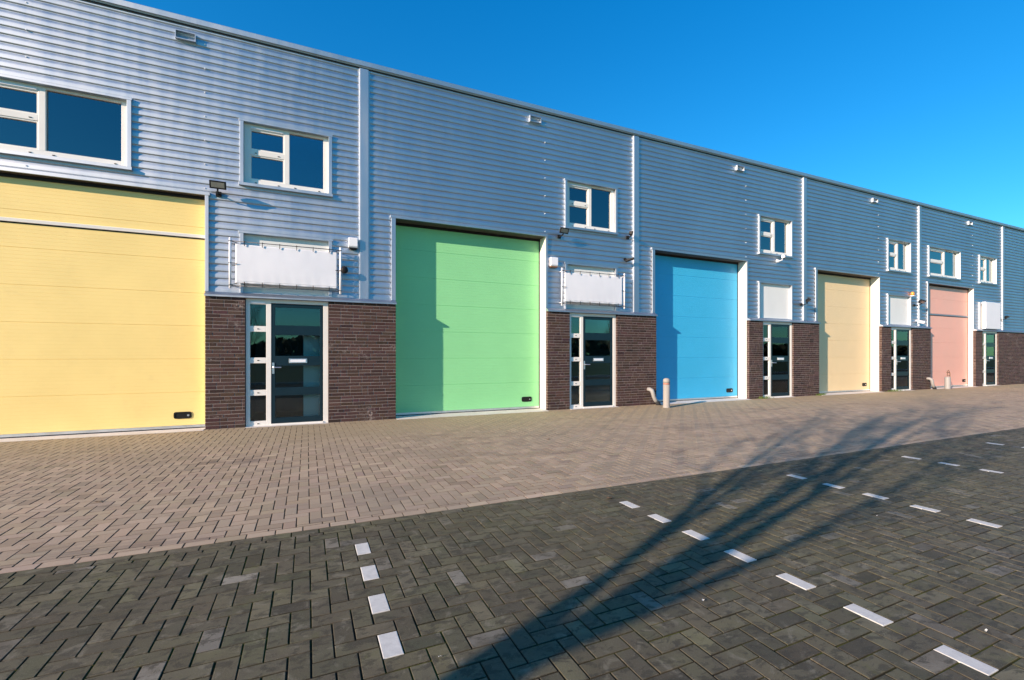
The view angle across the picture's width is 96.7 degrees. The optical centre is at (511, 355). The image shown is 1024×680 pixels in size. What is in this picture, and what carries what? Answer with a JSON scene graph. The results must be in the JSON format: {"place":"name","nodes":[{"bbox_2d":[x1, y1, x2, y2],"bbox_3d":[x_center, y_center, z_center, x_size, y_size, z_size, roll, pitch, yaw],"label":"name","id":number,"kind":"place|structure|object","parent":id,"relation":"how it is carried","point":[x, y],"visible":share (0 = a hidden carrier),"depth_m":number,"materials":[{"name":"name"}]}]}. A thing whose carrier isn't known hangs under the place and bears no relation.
{"place":"outdoors","nodes":[
{"label":"outdoors","id":0,"kind":"place"},
{"bbox_2d":[0,428,1023,679],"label":"parking lot","id":1,"kind":"structure","parent":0,"point":[772,500],"depth_m":2.64,"materials":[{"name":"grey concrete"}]},
{"bbox_2d":[355,542,370,555],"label":"white paving brick","id":2,"kind":"object","parent":1,"relation":"on","point":[362,548],"visible":1,"depth_m":3.19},
{"bbox_2d":[360,565,378,580],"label":"white paving brick","id":3,"kind":"object","parent":1,"relation":"on","point":[369,572],"visible":1,"depth_m":2.83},
{"bbox_2d":[368,593,389,614],"bbox_3d":[-0.728,1.354,2.489,0.091,0.009,0.188,0,0,-24],"label":"white paving brick","id":4,"kind":"object","parent":1,"relation":"on","point":[378,603],"visible":1,"depth_m":2.48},
{"bbox_2d":[378,631,403,659],"bbox_3d":[-0.570,1.354,2.136,0.091,0.008,0.187,0,0,-24],"label":"white paving brick","id":5,"kind":"object","parent":1,"relation":"on","point":[390,645],"visible":1,"depth_m":2.12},
{"bbox_2d":[619,501,639,508],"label":"white paving brick","id":6,"kind":"object","parent":1,"relation":"on","point":[629,504],"visible":1,"depth_m":4.13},
{"bbox_2d":[647,514,670,522],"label":"white paving brick","id":7,"kind":"object","parent":1,"relation":"on","point":[659,518],"visible":1,"depth_m":3.78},
{"bbox_2d":[682,530,709,540],"bbox_3d":[1.385,1.354,3.437,0.090,0.009,0.186,0,0,-24],"label":"white paving brick","id":8,"kind":"object","parent":1,"relation":"on","point":[696,535],"visible":1,"depth_m":3.42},
{"bbox_2d":[724,549,756,562],"bbox_3d":[1.542,1.354,3.084,0.090,0.009,0.186,0,0,-24],"label":"white paving brick","id":9,"kind":"object","parent":1,"relation":"on","point":[740,556],"visible":1,"depth_m":3.08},
{"bbox_2d":[776,573,815,590],"bbox_3d":[1.701,1.354,2.733,0.091,0.009,0.187,0,0,-24],"label":"white paving brick","id":10,"kind":"object","parent":1,"relation":"on","point":[797,582],"visible":1,"depth_m":2.72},
{"bbox_2d":[788,474,806,478],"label":"white paving brick","id":11,"kind":"object","parent":1,"relation":"on","point":[796,476],"visible":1,"depth_m":5.09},
{"bbox_2d":[824,483,844,488],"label":"white paving brick","id":12,"kind":"object","parent":1,"relation":"on","point":[835,486],"visible":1,"depth_m":4.73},
{"bbox_2d":[843,603,893,626],"bbox_3d":[1.859,1.353,2.381,0.089,0.010,0.187,0,0,-24],"label":"white paving brick","id":13,"kind":"object","parent":1,"relation":"on","point":[868,615],"visible":1,"depth_m":2.37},
{"bbox_2d":[863,493,888,499],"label":"white paving brick","id":14,"kind":"object","parent":1,"relation":"on","point":[876,496],"visible":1,"depth_m":4.37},
{"bbox_2d":[911,505,939,511],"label":"white paving brick","id":15,"kind":"object","parent":1,"relation":"on","point":[925,508],"visible":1,"depth_m":4.02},
{"bbox_2d":[939,462,959,465],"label":"white paving brick","id":16,"kind":"object","parent":1,"relation":"on","point":[949,464],"visible":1,"depth_m":5.66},
{"bbox_2d":[933,645,998,675],"bbox_3d":[2.017,1.354,2.029,0.089,0.009,0.187,0,0,-24],"label":"white paving brick","id":17,"kind":"object","parent":1,"relation":"on","point":[970,662],"visible":1,"depth_m":2.02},
{"bbox_2d":[967,518,1002,527],"bbox_3d":[3.813,1.354,3.681,0.090,0.009,0.186,0,0,-24],"label":"white paving brick","id":18,"kind":"object","parent":1,"relation":"on","point":[985,523],"visible":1,"depth_m":3.67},
{"bbox_2d":[980,469,1003,472],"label":"white paving brick","id":19,"kind":"object","parent":1,"relation":"on","point":[991,471],"visible":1,"depth_m":5.32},
{"bbox_2d":[0,384,1023,573],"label":"lane","id":20,"kind":"structure","parent":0,"point":[584,449],"depth_m":5.87,"materials":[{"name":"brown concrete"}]},
{"bbox_2d":[663,378,669,407],"bbox_3d":[4.021,0.971,11.861,0.200,0.778,0.195,0,0,-24],"label":"bollard","id":21,"kind":"object","parent":20,"relation":"on","point":[666,392],"visible":0.98,"depth_m":11.79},
{"bbox_2d":[944,370,950,388],"bbox_3d":[17.667,0.970,18.466,0.222,0.781,0.210,0,0,21],"label":"bollard","id":22,"kind":"object","parent":20,"relation":"on","point":[947,382],"visible":0.96,"depth_m":18.41,"materials":[{"name":"white plastic"}]},
{"bbox_2d":[125,0,1023,227],"label":"sky","id":23,"kind":"structure","parent":0,"point":[922,101],"materials":[{"name":"blue"}]},
{"label":"ground","id":24,"kind":"structure","parent":0,"visible":0},
{"bbox_2d":[0,0,1023,441],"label":"warehouse building","id":25,"kind":"structure","parent":24,"relation":"on","point":[128,130],"depth_m":10.12,"materials":[{"name":"silver metal"}]},
{"bbox_2d":[0,74,132,170],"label":"window","id":26,"kind":"structure","parent":25,"relation":"in","point":[39,119],"depth_m":7.64,"materials":[{"name":"beige paint"}]},
{"bbox_2d":[0,172,204,438],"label":"garage door","id":27,"kind":"structure","parent":25,"relation":"in","point":[102,287],"depth_m":7.86,"materials":[{"name":"yellow paint"}]},
{"bbox_2d":[209,180,225,196],"bbox_3d":[-5.382,-3.063,8.365,0.260,0.216,0.273,0,0,-24],"label":"floodlight","id":28,"kind":"object","parent":25,"relation":"attached to","point":[217,185],"visible":1,"depth_m":8.27,"materials":[{"name":"black plastic"}]},
{"bbox_2d":[228,237,341,293],"bbox_3d":[-4.372,-1.720,8.886,1.972,0.940,0.146,0,0,-24],"label":"banner frame","id":29,"kind":"object","parent":25,"relation":"attached to","point":[279,266],"visible":1,"depth_m":8.83,"materials":[{"name":"white metal"}]},
{"bbox_2d":[239,118,332,197],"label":"window","id":30,"kind":"structure","parent":25,"relation":"in","point":[272,156],"depth_m":9.26,"materials":[{"name":"beige paint"}]},
{"bbox_2d":[271,303,322,422],"bbox_3d":[-4.224,0.150,8.986,0.921,2.320,0.136,0,0,-24],"label":"entrance door","id":31,"kind":"structure","parent":25,"relation":"in","point":[275,329],"depth_m":8.98,"materials":[{"name":"paint"}]},
{"bbox_2d":[303,335,319,415],"bbox_3d":[-4.065,0.435,9.301,0.350,1.770,0.120,0,0,-24],"label":"leaning board","id":32,"kind":"object","parent":25,"relation":"in","point":[311,377],"visible":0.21,"depth_m":9.28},
{"bbox_2d":[341,266,347,273],"bbox_3d":[-3.421,-1.740,9.295,0.144,0.144,0.180,0,0,-24],"label":"siren","id":33,"kind":"object","parent":25,"relation":"attached to","point":[344,269],"visible":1,"depth_m":9.22,"materials":[{"name":"black plastic"}]},
{"bbox_2d":[348,237,357,249],"bbox_3d":[-3.280,-2.312,9.403,0.175,0.235,0.092,0,0,-24],"label":"alarm box","id":34,"kind":"object","parent":25,"relation":"attached to","point":[352,243],"visible":1,"depth_m":9.37,"materials":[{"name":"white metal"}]},
{"bbox_2d":[396,222,539,415],"bbox_3d":[-0.968,-0.821,10.838,3.700,4.318,0.070,0,0,-24],"label":"garage door","id":35,"kind":"structure","parent":25,"relation":"in","point":[468,304],"depth_m":10.77,"materials":[{"name":"green paint"}]},
{"bbox_2d":[549,257,557,267],"bbox_3d":[1.041,-2.320,11.345,0.200,0.250,0.092,0,0,-24],"label":"alarm box","id":36,"kind":"object","parent":25,"relation":"attached to","point":[553,262],"visible":1,"depth_m":11.31,"materials":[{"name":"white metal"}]},
{"bbox_2d":[557,227,568,238],"bbox_3d":[1.255,-3.053,11.338,0.267,0.216,0.290,0,0,-24],"label":"floodlight","id":37,"kind":"object","parent":25,"relation":"attached to","point":[563,230],"visible":1,"depth_m":11.26,"materials":[{"name":"black plastic"}]},
{"bbox_2d":[564,178,618,234],"bbox_3d":[2.055,-3.851,11.893,1.650,1.262,0.190,0,0,-24],"label":"window","id":38,"kind":"structure","parent":25,"relation":"in","point":[590,207],"depth_m":11.91,"materials":[{"name":"beige paint"}]},
{"bbox_2d":[559,268,625,308],"bbox_3d":[2.104,-1.720,11.796,1.972,0.940,0.146,0,0,-24],"label":"banner frame","id":39,"kind":"object","parent":25,"relation":"attached to","point":[585,288],"visible":1,"depth_m":11.73,"materials":[{"name":"white metal"}]},
{"bbox_2d":[583,316,612,406],"bbox_3d":[2.252,0.150,11.897,0.921,2.320,0.136,0,0,-24],"label":"entrance door","id":40,"kind":"structure","parent":25,"relation":"in","point":[586,336],"depth_m":11.92,"materials":[{"name":"paint"}]},
{"bbox_2d":[626,231,633,238],"bbox_3d":[3.185,-3.237,12.224,0.174,0.174,0.255,0,0,-24],"label":"floodlight","id":41,"kind":"object","parent":25,"relation":"attached to","point":[630,234],"visible":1,"depth_m":12.16,"materials":[{"name":"black plastic"}]},
{"bbox_2d":[655,253,737,401],"bbox_3d":[5.508,-0.821,13.748,3.700,4.318,0.070,0,0,-24],"label":"garage door","id":42,"kind":"structure","parent":25,"relation":"in","point":[696,299],"depth_m":13.77,"materials":[{"name":"blue paint"}]},
{"bbox_2d":[758,214,793,258],"bbox_3d":[8.532,-3.851,14.803,1.650,1.262,0.190,0,0,-24],"label":"window","id":43,"kind":"structure","parent":25,"relation":"in","point":[775,234],"depth_m":14.82,"materials":[{"name":"beige paint"}]},
{"bbox_2d":[771,324,789,395],"bbox_3d":[8.728,0.150,14.807,0.921,2.320,0.136,0,0,-24],"label":"entrance door","id":44,"kind":"structure","parent":25,"relation":"in","point":[780,334],"depth_m":14.83,"materials":[{"name":"paint"}]},
{"bbox_2d":[800,298,811,305],"bbox_3d":[9.739,-1.787,15.116,0.297,0.234,0.322,0,0,26],"label":"floodlight","id":45,"kind":"object","parent":25,"relation":"attached to","point":[807,300],"visible":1,"depth_m":15.06,"materials":[{"name":"black plastic"}]},
{"bbox_2d":[818,272,870,392],"bbox_3d":[11.991,-0.821,16.643,3.700,4.318,0.070,0,0,-24],"label":"garage door","id":46,"kind":"structure","parent":25,"relation":"in","point":[843,300],"depth_m":16.71,"materials":[{"name":"yellow paint"}]},
{"bbox_2d":[886,238,912,273],"bbox_3d":[15.008,-3.851,17.714,1.650,1.262,0.190,0,0,-24],"label":"window","id":47,"kind":"structure","parent":25,"relation":"in","point":[899,252],"depth_m":17.84,"materials":[{"name":"beige paint"}]},
{"bbox_2d":[896,329,908,389],"bbox_3d":[15.204,0.150,17.717,0.921,2.320,0.136,0,0,-24],"label":"entrance door","id":48,"kind":"structure","parent":25,"relation":"in","point":[902,336],"depth_m":17.74,"materials":[{"name":"paint"}]},
{"bbox_2d":[913,299,925,306],"bbox_3d":[16.035,-2.081,17.951,0.460,0.253,0.346,0,0,-34],"label":"floodlight","id":49,"kind":"object","parent":25,"relation":"attached to","point":[920,301],"visible":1,"depth_m":17.85,"materials":[{"name":"black plastic"}]},
{"bbox_2d":[928,245,961,280],"bbox_3d":[18.086,-3.851,19.097,2.600,1.262,0.190,0,0,-24],"label":"window","id":50,"kind":"structure","parent":25,"relation":"in","point":[944,263],"depth_m":19.16,"materials":[{"name":"beige paint"}]},
{"bbox_2d":[929,284,968,387],"bbox_3d":[18.522,-0.821,19.433,3.700,4.318,0.075,0,0,-24],"label":"garage door","id":51,"kind":"structure","parent":25,"relation":"in","point":[948,306],"depth_m":19.53,"materials":[{"name":"pink paint"}]},
{"bbox_2d":[978,255,997,285],"bbox_3d":[21.484,-3.851,20.624,1.650,1.262,0.190,0,0,-24],"label":"window","id":52,"kind":"structure","parent":25,"relation":"in","point":[987,264],"depth_m":20.75,"materials":[{"name":"beige paint"}]},
{"bbox_2d":[986,333,995,384],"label":"entrance door","id":53,"kind":"structure","parent":25,"relation":"in","point":[990,337],"depth_m":20.68,"materials":[{"name":"paint"}]},
{"bbox_2d":[982,302,1000,328],"bbox_3d":[21.574,-1.795,20.509,1.390,1.190,0.135,0,0,-24],"label":"sign box","id":54,"kind":"object","parent":25,"relation":"attached to","point":[991,315],"visible":1,"depth_m":20.38,"materials":[{"name":"white metal"}]}
]}

